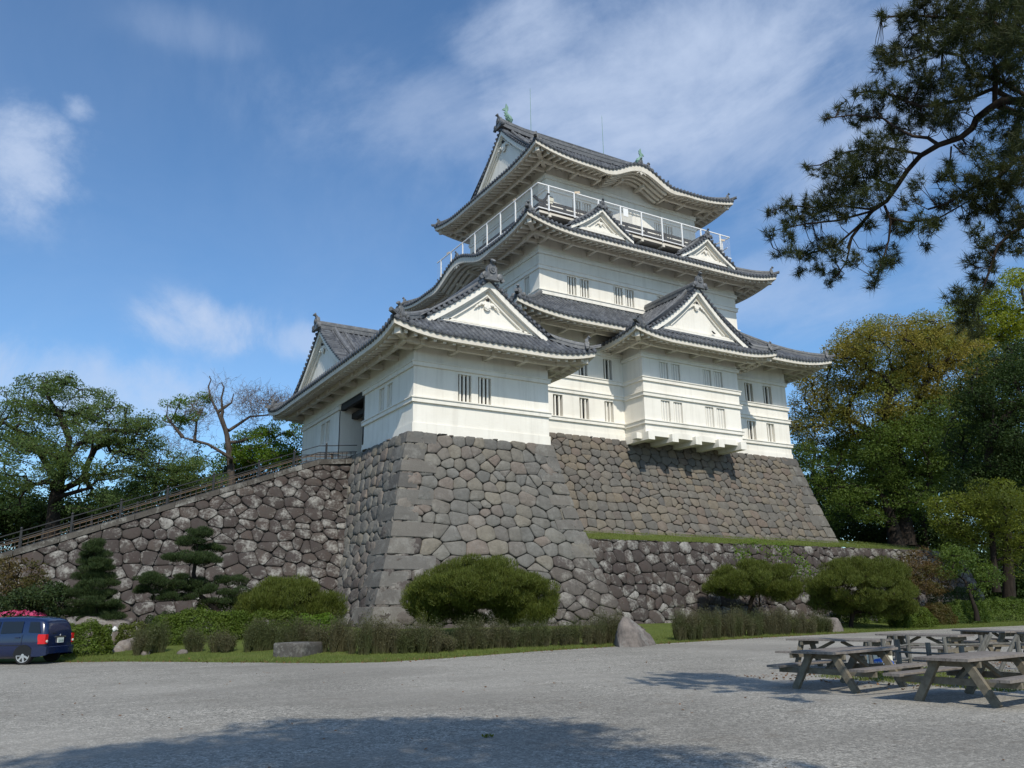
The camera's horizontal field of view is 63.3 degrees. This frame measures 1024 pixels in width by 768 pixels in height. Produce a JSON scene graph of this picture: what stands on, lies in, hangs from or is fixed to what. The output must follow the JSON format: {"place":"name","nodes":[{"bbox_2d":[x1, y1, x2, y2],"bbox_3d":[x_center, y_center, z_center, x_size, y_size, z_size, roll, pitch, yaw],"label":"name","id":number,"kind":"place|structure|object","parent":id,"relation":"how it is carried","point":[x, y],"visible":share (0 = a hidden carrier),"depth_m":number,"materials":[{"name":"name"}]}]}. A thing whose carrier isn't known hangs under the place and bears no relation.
{"place":"outdoors","nodes":[
{"label":"outdoors","id":0,"kind":"place"},
{"bbox_2d":[0,579,79,620],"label":"shrub","id":1,"kind":"object","parent":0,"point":[39,601],"visible":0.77,"depth_m":34.04,"materials":[{"name":"plant"}]},
{"bbox_2d":[0,442,301,552],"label":"undergrowth","id":2,"kind":"object","parent":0,"point":[35,515],"visible":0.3,"depth_m":64.94,"materials":[{"name":"green plant"}]},
{"bbox_2d":[0,370,177,539],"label":"tree","id":3,"kind":"object","parent":2,"relation":"on","point":[30,442],"visible":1,"depth_m":56.37,"materials":[{"name":"green plant"}]},
{"bbox_2d":[109,450,228,509],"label":"tree","id":4,"kind":"object","parent":2,"relation":"on","point":[194,467],"visible":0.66,"depth_m":62.40,"materials":[{"name":"green plant"}]},
{"bbox_2d":[145,367,302,485],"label":"tree","id":5,"kind":"object","parent":2,"relation":"on","point":[235,454],"visible":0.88,"depth_m":69.19,"materials":[{"name":"green plant"}]},
{"bbox_2d":[273,641,322,656],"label":"stone block","id":6,"kind":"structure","parent":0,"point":[295,649],"depth_m":28.15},
{"bbox_2d":[0,625,1023,767],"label":"gravel yard","id":7,"kind":"structure","parent":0,"point":[627,712],"depth_m":13.24,"materials":[{"name":"gravel"}]},
{"bbox_2d":[0,616,73,664],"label":"parked car","id":8,"kind":"object","parent":7,"relation":"on","point":[24,640],"visible":1,"depth_m":27.95,"materials":[{"name":"blue paint"}]},
{"bbox_2d":[336,431,623,628],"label":"stone rampart","id":9,"kind":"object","parent":7,"relation":"on","point":[418,502],"visible":0.66,"depth_m":48.19,"materials":[{"name":"stone"}]},
{"bbox_2d":[265,259,600,463],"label":"gate turret","id":10,"kind":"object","parent":9,"relation":"on","point":[483,355],"visible":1,"depth_m":52.26,"materials":[{"name":"paint"}]},
{"bbox_2d":[322,422,329,443],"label":"window","id":11,"kind":"structure","parent":10,"relation":"in","point":[328,422],"depth_m":62.17,"materials":[{"name":"paint"}]},
{"bbox_2d":[341,392,363,434],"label":"doorway","id":12,"kind":"structure","parent":10,"relation":"in","point":[357,401],"depth_m":58.77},
{"bbox_2d":[381,383,392,410],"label":"window","id":13,"kind":"structure","parent":10,"relation":"in","point":[391,385],"depth_m":52.43,"materials":[{"name":"paint"}]},
{"bbox_2d":[458,375,488,404],"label":"window","id":14,"kind":"structure","parent":10,"relation":"in","point":[463,382],"depth_m":51.25,"materials":[{"name":"paint"}]},
{"bbox_2d":[15,632,1020,767],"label":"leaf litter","id":15,"kind":"object","parent":7,"relation":"on","point":[888,684],"visible":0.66,"depth_m":26.19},
{"bbox_2d":[613,617,655,646],"bbox_3d":[4.915,10.399,34.727,1.599,1.312,2.605,-9,-17,27],"label":"boulder","id":16,"kind":"object","parent":7,"relation":"on","point":[630,633],"visible":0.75,"depth_m":34.00,"materials":[{"name":"stone"}]},
{"bbox_2d":[820,617,843,631],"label":"boulder","id":17,"kind":"object","parent":7,"relation":"on","point":[838,627],"visible":0.36,"depth_m":45.30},
{"bbox_2d":[775,637,902,666],"bbox_3d":[8.369,6.923,21.255,2.110,0.778,2.400,13,-20,-42],"label":"picnic table","id":18,"kind":"object","parent":7,"relation":"on","point":[810,641],"visible":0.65,"depth_m":21.30,"materials":[{"name":"grey wood"}]},
{"bbox_2d":[767,646,927,693],"bbox_3d":[6.738,5.721,16.665,2.400,0.778,2.110,11,-19,-37],"label":"picnic table","id":19,"kind":"object","parent":7,"relation":"on","point":[835,657],"visible":0.96,"depth_m":16.44,"materials":[{"name":"grey wood"}]},
{"bbox_2d":[760,0,1023,348],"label":"pine tree","id":20,"kind":"object","parent":7,"relation":"on","point":[970,22],"visible":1,"depth_m":12.23,"materials":[{"name":"green plant"}]},
{"bbox_2d":[815,666,1023,691],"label":"bed grass","id":21,"kind":"structure","parent":7,"relation":"on","point":[881,676],"depth_m":17.95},
{"bbox_2d":[875,633,978,657],"bbox_3d":[11.617,7.438,23.361,2.110,0.778,2.400,10,-18,-35],"label":"picnic table","id":22,"kind":"object","parent":7,"relation":"on","point":[959,638],"visible":0.67,"depth_m":22.98,"materials":[{"name":"grey wood"}]},
{"bbox_2d":[867,634,1023,686],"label":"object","id":23,"kind":"object","parent":7,"relation":"on","point":[983,643],"visible":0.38,"depth_m":19.50,"materials":[{"name":"grey wood"}]},
{"bbox_2d":[866,655,893,663],"bbox_3d":[8.462,6.331,19.078,0.600,0.470,0.050,-1,-15,0],"label":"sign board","id":24,"kind":"object","parent":23,"relation":"attached to","point":[877,658],"visible":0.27,"depth_m":19.07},
{"bbox_2d":[883,651,1023,707],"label":"picnic table","id":25,"kind":"object","parent":7,"relation":"on","point":[971,665],"visible":0.98,"depth_m":14.11,"materials":[{"name":"grey wood"}]},
{"bbox_2d":[936,629,1023,652],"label":"picnic table","id":26,"kind":"object","parent":7,"relation":"on","point":[1001,635],"visible":0.62,"depth_m":25.35,"materials":[{"name":"grey wood"}]},
{"bbox_2d":[1003,632,1023,651],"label":"picnic table","id":27,"kind":"object","parent":7,"relation":"on","point":[1022,646],"visible":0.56,"depth_m":23.58,"materials":[{"name":"grey wood"}]},
{"bbox_2d":[0,530,1023,662],"bbox_3d":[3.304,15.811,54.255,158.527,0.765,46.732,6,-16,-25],"label":"garden lawn","id":28,"kind":"structure","parent":0,"point":[653,629],"depth_m":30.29,"materials":[{"name":"green plant"}]},
{"bbox_2d":[0,609,46,616],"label":"azalea bush","id":29,"kind":"object","parent":28,"relation":"on","point":[18,612],"visible":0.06,"depth_m":33.49,"materials":[{"name":"pink plant"}]},
{"bbox_2d":[0,555,61,615],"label":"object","id":30,"kind":"object","parent":28,"relation":"on","point":[16,584],"visible":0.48,"depth_m":35.44,"materials":[{"name":"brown plant"}]},
{"bbox_2d":[61,618,113,657],"bbox_3d":[-15.820,9.555,30.960,1.849,1.638,1.745,8,-17,-30],"label":"azalea bush","id":31,"kind":"object","parent":28,"relation":"on","point":[97,629],"visible":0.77,"depth_m":30.61,"materials":[{"name":"green plant"}]},
{"bbox_2d":[59,536,127,621],"bbox_3d":[-17.453,8.662,34.893,2.694,4.457,2.116,8,-17,-30],"label":"cloud pine","id":32,"kind":"object","parent":28,"relation":"on","point":[99,566],"visible":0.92,"depth_m":34.72,"materials":[{"name":"green plant"}]},
{"bbox_2d":[75,616,130,646],"bbox_3d":[-17.003,10.291,34.558,2.212,1.279,1.112,8,-17,-30],"label":"flat rock","id":33,"kind":"object","parent":28,"relation":"on","point":[113,623],"visible":0.37,"depth_m":34.29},
{"bbox_2d":[104,646,124,652],"bbox_3d":[-15.136,10.167,31.654,0.730,0.368,0.453,8,-17,-30],"label":"rock","id":34,"kind":"object","parent":28,"relation":"on","point":[118,648],"visible":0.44,"depth_m":31.66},
{"bbox_2d":[115,637,134,650],"bbox_3d":[-14.827,10.208,32.128,0.632,0.806,1.288,-15,-20,42],"label":"rock","id":35,"kind":"object","parent":28,"relation":"on","point":[126,644],"visible":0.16,"depth_m":31.96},
{"bbox_2d":[114,620,153,643],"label":"azalea bush","id":36,"kind":"object","parent":28,"relation":"on","point":[121,634],"visible":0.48,"depth_m":33.61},
{"bbox_2d":[130,614,173,655],"bbox_3d":[-13.456,9.238,30.777,1.593,1.513,1.170,21,-26,-54],"label":"hedge bush","id":37,"kind":"object","parent":28,"relation":"on","point":[145,640],"visible":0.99,"depth_m":30.73,"materials":[{"name":"plant"}]},
{"bbox_2d":[144,610,189,637],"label":"azalea bush","id":38,"kind":"object","parent":28,"relation":"on","point":[150,617],"visible":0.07,"depth_m":35.52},
{"bbox_2d":[180,624,207,651],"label":"hedge bush","id":39,"kind":"object","parent":28,"relation":"on","point":[191,643],"visible":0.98,"depth_m":30.63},
{"bbox_2d":[131,526,256,627],"bbox_3d":[-14.080,8.865,37.523,5.899,4.927,2.985,8,-17,-30],"label":"cloud pine","id":40,"kind":"object","parent":28,"relation":"on","point":[166,588],"visible":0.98,"depth_m":37.12,"materials":[{"name":"green plant"}]},
{"bbox_2d":[146,607,250,645],"bbox_3d":[-12.824,10.108,34.376,4.554,1.742,2.248,8,-17,-30],"label":"azalea bush","id":41,"kind":"object","parent":28,"relation":"on","point":[178,619],"visible":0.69,"depth_m":34.06,"materials":[{"name":"green plant"}]},
{"bbox_2d":[205,626,239,652],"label":"hedge bush","id":42,"kind":"object","parent":28,"relation":"on","point":[223,644],"visible":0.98,"depth_m":30.18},
{"bbox_2d":[190,594,263,634],"bbox_3d":[-13.045,11.189,37.839,3.545,3.118,1.602,8,-17,-30],"label":"azalea bush","id":43,"kind":"object","parent":28,"relation":"on","point":[202,605],"visible":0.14,"depth_m":37.59,"materials":[{"name":"green plant"}]},
{"bbox_2d":[241,613,280,651],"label":"hedge bush","id":44,"kind":"object","parent":28,"relation":"on","point":[254,639],"visible":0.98,"depth_m":30.23,"materials":[{"name":"plant"}]},
{"bbox_2d":[235,608,296,639],"bbox_3d":[-10.273,10.282,35.276,2.875,1.516,1.946,8,-17,-30],"label":"azalea bush","id":45,"kind":"object","parent":28,"relation":"on","point":[285,614],"visible":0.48,"depth_m":34.97,"materials":[{"name":"green plant"}]},
{"bbox_2d":[232,573,348,623],"bbox_3d":[-9.794,10.014,37.239,4.985,3.204,4.015,8,-17,-30],"label":"pine mound","id":46,"kind":"object","parent":28,"relation":"on","point":[280,593],"visible":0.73,"depth_m":36.70,"materials":[{"name":"green plant"}]},
{"bbox_2d":[273,611,323,642],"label":"hedge bush","id":47,"kind":"object","parent":28,"relation":"on","point":[298,633],"visible":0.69,"depth_m":30.21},
{"bbox_2d":[289,612,341,634],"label":"azalea bush","id":48,"kind":"object","parent":28,"relation":"on","point":[324,616],"visible":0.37,"depth_m":35.94,"materials":[{"name":"green plant"}]},
{"bbox_2d":[305,607,356,652],"bbox_3d":[-6.372,8.713,29.550,1.984,1.574,0.937,8,-17,-30],"label":"hedge bush","id":49,"kind":"object","parent":28,"relation":"on","point":[335,641],"visible":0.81,"depth_m":29.37,"materials":[{"name":"plant"}]},
{"bbox_2d":[340,607,399,654],"bbox_3d":[-4.823,8.601,28.995,2.132,1.577,1.162,8,-17,-30],"label":"hedge bush","id":50,"kind":"object","parent":28,"relation":"on","point":[372,638],"visible":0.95,"depth_m":28.81,"materials":[{"name":"plant"}]},
{"bbox_2d":[383,617,427,653],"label":"hedge bush","id":51,"kind":"object","parent":28,"relation":"on","point":[408,643],"visible":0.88,"depth_m":29.18,"materials":[{"name":"plant"}]},
{"bbox_2d":[411,608,447,653],"bbox_3d":[-2.910,8.830,29.795,1.636,1.563,1.005,8,-17,-30],"label":"hedge bush","id":52,"kind":"object","parent":28,"relation":"on","point":[435,638],"visible":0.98,"depth_m":29.50,"materials":[{"name":"plant"}]},
{"bbox_2d":[441,633,458,651],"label":"hedge bush","id":53,"kind":"object","parent":28,"relation":"on","point":[448,645],"visible":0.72,"depth_m":30.17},
{"bbox_2d":[449,612,489,649],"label":"hedge bush","id":54,"kind":"object","parent":28,"relation":"on","point":[474,636],"visible":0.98,"depth_m":31.27,"materials":[{"name":"plant"}]},
{"bbox_2d":[399,552,560,627],"bbox_3d":[-1.460,9.851,38.569,7.028,4.092,5.762,8,-17,-30],"label":"pine mound","id":55,"kind":"object","parent":28,"relation":"on","point":[473,585],"visible":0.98,"depth_m":37.60,"materials":[{"name":"green plant"}]},
{"bbox_2d":[482,616,521,648],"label":"hedge bush","id":56,"kind":"object","parent":28,"relation":"on","point":[504,636],"visible":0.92,"depth_m":32.15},
{"bbox_2d":[514,614,553,646],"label":"hedge bush","id":57,"kind":"object","parent":28,"relation":"on","point":[534,636],"visible":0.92,"depth_m":33.00,"materials":[{"name":"plant"}]},
{"bbox_2d":[548,615,582,645],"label":"hedge bush","id":58,"kind":"object","parent":28,"relation":"on","point":[566,634],"visible":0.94,"depth_m":34.09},
{"bbox_2d":[579,617,606,644],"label":"hedge bush","id":59,"kind":"object","parent":28,"relation":"on","point":[591,635],"visible":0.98,"depth_m":34.60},
{"bbox_2d":[588,604,623,643],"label":"hedge bush","id":60,"kind":"object","parent":28,"relation":"on","point":[611,626],"visible":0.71,"depth_m":35.48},
{"bbox_2d":[669,604,704,640],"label":"hedge bush","id":61,"kind":"object","parent":28,"relation":"on","point":[690,628],"visible":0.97,"depth_m":37.94,"materials":[{"name":"plant"}]},
{"bbox_2d":[691,603,722,638],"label":"hedge bush","id":62,"kind":"object","parent":28,"relation":"on","point":[711,627],"visible":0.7,"depth_m":39.24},
{"bbox_2d":[713,602,745,637],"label":"hedge bush","id":63,"kind":"object","parent":28,"relation":"on","point":[732,626],"visible":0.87,"depth_m":40.33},
{"bbox_2d":[732,604,765,635],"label":"hedge bush","id":64,"kind":"object","parent":28,"relation":"on","point":[754,625],"visible":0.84,"depth_m":41.45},
{"bbox_2d":[700,557,807,621],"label":"pine mound","id":65,"kind":"object","parent":28,"relation":"on","point":[751,577],"visible":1,"depth_m":50.20,"materials":[{"name":"green plant"}]},
{"bbox_2d":[731,537,818,606],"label":"shrub","id":66,"kind":"object","parent":28,"relation":"on","point":[782,550],"visible":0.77,"depth_m":53.21,"materials":[{"name":"green plant"}]},
{"bbox_2d":[759,604,792,634],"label":"hedge bush","id":67,"kind":"object","parent":28,"relation":"on","point":[774,623],"visible":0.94,"depth_m":42.64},
{"bbox_2d":[786,610,817,633],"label":"hedge bush","id":68,"kind":"object","parent":28,"relation":"on","point":[800,625],"visible":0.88,"depth_m":43.62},
{"bbox_2d":[809,612,835,631],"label":"hedge bush","id":69,"kind":"object","parent":28,"relation":"on","point":[824,624],"visible":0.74,"depth_m":44.69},
{"bbox_2d":[830,608,871,624],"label":"azalea bush","id":70,"kind":"object","parent":28,"relation":"on","point":[847,617],"visible":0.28,"depth_m":52.61,"materials":[{"name":"green plant"}]},
{"bbox_2d":[802,555,921,627],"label":"pine mound","id":71,"kind":"object","parent":28,"relation":"on","point":[869,597],"visible":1,"depth_m":48.23,"materials":[{"name":"green plant"}]},
{"bbox_2d":[873,604,902,623],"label":"azalea bush","id":72,"kind":"object","parent":28,"relation":"on","point":[883,619],"visible":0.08,"depth_m":53.45,"materials":[{"name":"green plant"}]},
{"bbox_2d":[887,607,939,627],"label":"azalea bush","id":73,"kind":"object","parent":28,"relation":"on","point":[917,620],"visible":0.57,"depth_m":49.48,"materials":[{"name":"green plant"}]},
{"bbox_2d":[821,501,1023,608],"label":"undergrowth","id":74,"kind":"object","parent":28,"relation":"on","point":[874,533],"visible":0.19,"depth_m":82.51,"materials":[{"name":"green plant"}]},
{"bbox_2d":[789,409,861,542],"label":"tree","id":75,"kind":"object","parent":74,"relation":"on","point":[794,439],"visible":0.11,"depth_m":96.85,"materials":[{"name":"green plant"}]},
{"bbox_2d":[892,545,958,605],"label":"tree","id":76,"kind":"object","parent":28,"relation":"on","point":[935,587],"visible":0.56,"depth_m":54.51,"materials":[{"name":"green plant"}]},
{"bbox_2d":[921,602,958,624],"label":"azalea bush","id":77,"kind":"object","parent":28,"relation":"on","point":[933,608],"visible":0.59,"depth_m":52.82,"materials":[{"name":"orange plant"}]},
{"bbox_2d":[925,586,988,613],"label":"azalea bush","id":78,"kind":"object","parent":28,"relation":"on","point":[955,595],"visible":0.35,"depth_m":61.42,"materials":[{"name":"green plant"}]},
{"bbox_2d":[939,599,990,623],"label":"azalea bush","id":79,"kind":"object","parent":28,"relation":"on","point":[963,607],"visible":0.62,"depth_m":54.64,"materials":[{"name":"green plant"}]},
{"bbox_2d":[932,542,1007,620],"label":"tree","id":80,"kind":"object","parent":28,"relation":"on","point":[953,556],"visible":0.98,"depth_m":54.31,"materials":[{"name":"green plant"}]},
{"bbox_2d":[929,333,1023,609],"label":"tree","id":81,"kind":"object","parent":28,"relation":"on","point":[993,425],"visible":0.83,"depth_m":63.47,"materials":[{"name":"green plant"}]},
{"bbox_2d":[978,596,1023,621],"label":"azalea bush","id":82,"kind":"object","parent":28,"relation":"on","point":[1000,603],"visible":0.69,"depth_m":57.63,"materials":[{"name":"green plant"}]},
{"bbox_2d":[0,0,1023,549],"label":"sky","id":83,"kind":"structure","parent":0,"point":[184,184],"materials":[{"name":"blue"}]},
{"bbox_2d":[586,533,924,549],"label":"terrace grass","id":84,"kind":"structure","parent":0,"point":[689,540],"depth_m":60.08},
{"bbox_2d":[549,432,838,547],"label":"stone rampart","id":85,"kind":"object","parent":84,"relation":"on","point":[614,485],"visible":0.59,"depth_m":65.79,"materials":[{"name":"stone"}]},
{"bbox_2d":[400,98,834,458],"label":"castle keep","id":86,"kind":"structure","parent":85,"relation":"on","point":[630,273],"depth_m":71.11,"materials":[{"name":"paint"}]},
{"bbox_2d":[526,277,529,294],"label":"window","id":87,"kind":"structure","parent":86,"relation":"in","point":[527,279],"depth_m":69.77,"materials":[{"name":"paint"}]},
{"bbox_2d":[553,394,559,415],"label":"window","id":88,"kind":"structure","parent":86,"relation":"in","point":[556,399],"depth_m":62.99,"materials":[{"name":"paint"}]},
{"bbox_2d":[567,276,586,297],"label":"window","id":89,"kind":"structure","parent":86,"relation":"in","point":[570,281],"depth_m":70.09,"materials":[{"name":"paint"}]},
{"bbox_2d":[572,200,588,214],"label":"window","id":90,"kind":"structure","parent":86,"relation":"in","point":[585,207],"depth_m":75.61,"materials":[{"name":"paint"}]},
{"bbox_2d":[579,366,584,375],"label":"window","id":91,"kind":"structure","parent":86,"relation":"in","point":[581,371],"depth_m":64.96,"materials":[{"name":"paint"}]},
{"bbox_2d":[579,398,585,418],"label":"window","id":92,"kind":"structure","parent":86,"relation":"in","point":[582,402],"depth_m":64.17,"materials":[{"name":"paint"}]},
{"bbox_2d":[603,359,609,379],"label":"window","id":93,"kind":"structure","parent":86,"relation":"in","point":[605,363],"depth_m":66.27,"materials":[{"name":"paint"}]},
{"bbox_2d":[604,401,610,421],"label":"window","id":94,"kind":"structure","parent":86,"relation":"in","point":[607,405],"depth_m":65.35,"materials":[{"name":"paint"}]},
{"bbox_2d":[613,287,631,306],"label":"window","id":95,"kind":"structure","parent":86,"relation":"in","point":[617,292],"depth_m":72.59,"materials":[{"name":"paint"}]},
{"bbox_2d":[613,211,632,227],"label":"sliding door","id":96,"kind":"structure","parent":86,"relation":"in","point":[616,215],"depth_m":77.60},
{"bbox_2d":[654,223,670,238],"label":"window","id":97,"kind":"structure","parent":86,"relation":"in","point":[667,230],"depth_m":80.35,"materials":[{"name":"paint"}]},
{"bbox_2d":[659,362,678,380],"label":"window","id":98,"kind":"structure","parent":86,"relation":"in","point":[663,367],"depth_m":66.24,"materials":[{"name":"paint"}]},
{"bbox_2d":[661,400,681,422],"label":"window","id":99,"kind":"structure","parent":86,"relation":"in","point":[664,404],"depth_m":65.37,"materials":[{"name":"paint"}]},
{"bbox_2d":[703,370,721,387],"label":"window","id":100,"kind":"structure","parent":86,"relation":"in","point":[717,376],"depth_m":68.56,"materials":[{"name":"paint"}]},
{"bbox_2d":[705,407,724,427],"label":"window","id":101,"kind":"structure","parent":86,"relation":"in","point":[708,411],"depth_m":67.66,"materials":[{"name":"paint"}]},
{"bbox_2d":[744,383,750,400],"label":"window","id":102,"kind":"structure","parent":86,"relation":"in","point":[747,387],"depth_m":74.06,"materials":[{"name":"paint"}]},
{"bbox_2d":[747,421,753,438],"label":"window","id":103,"kind":"structure","parent":86,"relation":"in","point":[750,424],"depth_m":73.14,"materials":[{"name":"paint"}]},
{"bbox_2d":[763,386,769,403],"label":"window","id":104,"kind":"structure","parent":86,"relation":"in","point":[765,390],"depth_m":75.19,"materials":[{"name":"paint"}]},
{"bbox_2d":[766,424,772,441],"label":"window","id":105,"kind":"structure","parent":86,"relation":"in","point":[769,428],"depth_m":74.30,"materials":[{"name":"paint"}]},
{"bbox_2d":[787,308,1005,544],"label":"tree","id":106,"kind":"object","parent":84,"relation":"on","point":[912,345],"visible":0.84,"depth_m":82.78,"materials":[{"name":"green plant"}]},
{"bbox_2d":[792,394,1006,548],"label":"tree","id":107,"kind":"object","parent":84,"relation":"on","point":[847,490],"visible":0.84,"depth_m":80.75,"materials":[{"name":"green plant"}]},
{"bbox_2d":[922,476,1023,591],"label":"tree","id":108,"kind":"object","parent":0,"point":[995,520],"visible":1,"depth_m":57.46,"materials":[{"name":"green plant"}]},
{"bbox_2d":[929,266,1023,540],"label":"tree","id":109,"kind":"object","parent":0,"point":[999,310],"visible":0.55,"depth_m":94.78,"materials":[{"name":"green plant"}]},
{"label":"ground","id":110,"kind":"structure","parent":0,"visible":0},
{"bbox_2d":[0,458,352,628],"bbox_3d":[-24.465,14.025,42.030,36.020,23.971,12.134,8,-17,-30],"label":"retaining wall","id":111,"kind":"structure","parent":110,"relation":"on","point":[289,522],"depth_m":48.61,"materials":[{"name":"stone"}]},
{"bbox_2d":[0,442,356,553],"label":"stair railing","id":112,"kind":"object","parent":111,"relation":"on","point":[258,471],"visible":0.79,"depth_m":49.80,"materials":[{"name":"black metal"}]},
{"bbox_2d":[585,539,988,623],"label":"retaining wall","id":113,"kind":"structure","parent":110,"relation":"on","point":[651,582],"depth_m":53.48,"materials":[{"name":"stone"}]},
{"bbox_2d":[812,393,1023,566],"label":"woodland","id":114,"kind":"object","parent":110,"relation":"on","point":[912,456],"visible":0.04,"depth_m":113.65,"materials":[{"name":"green plant"}]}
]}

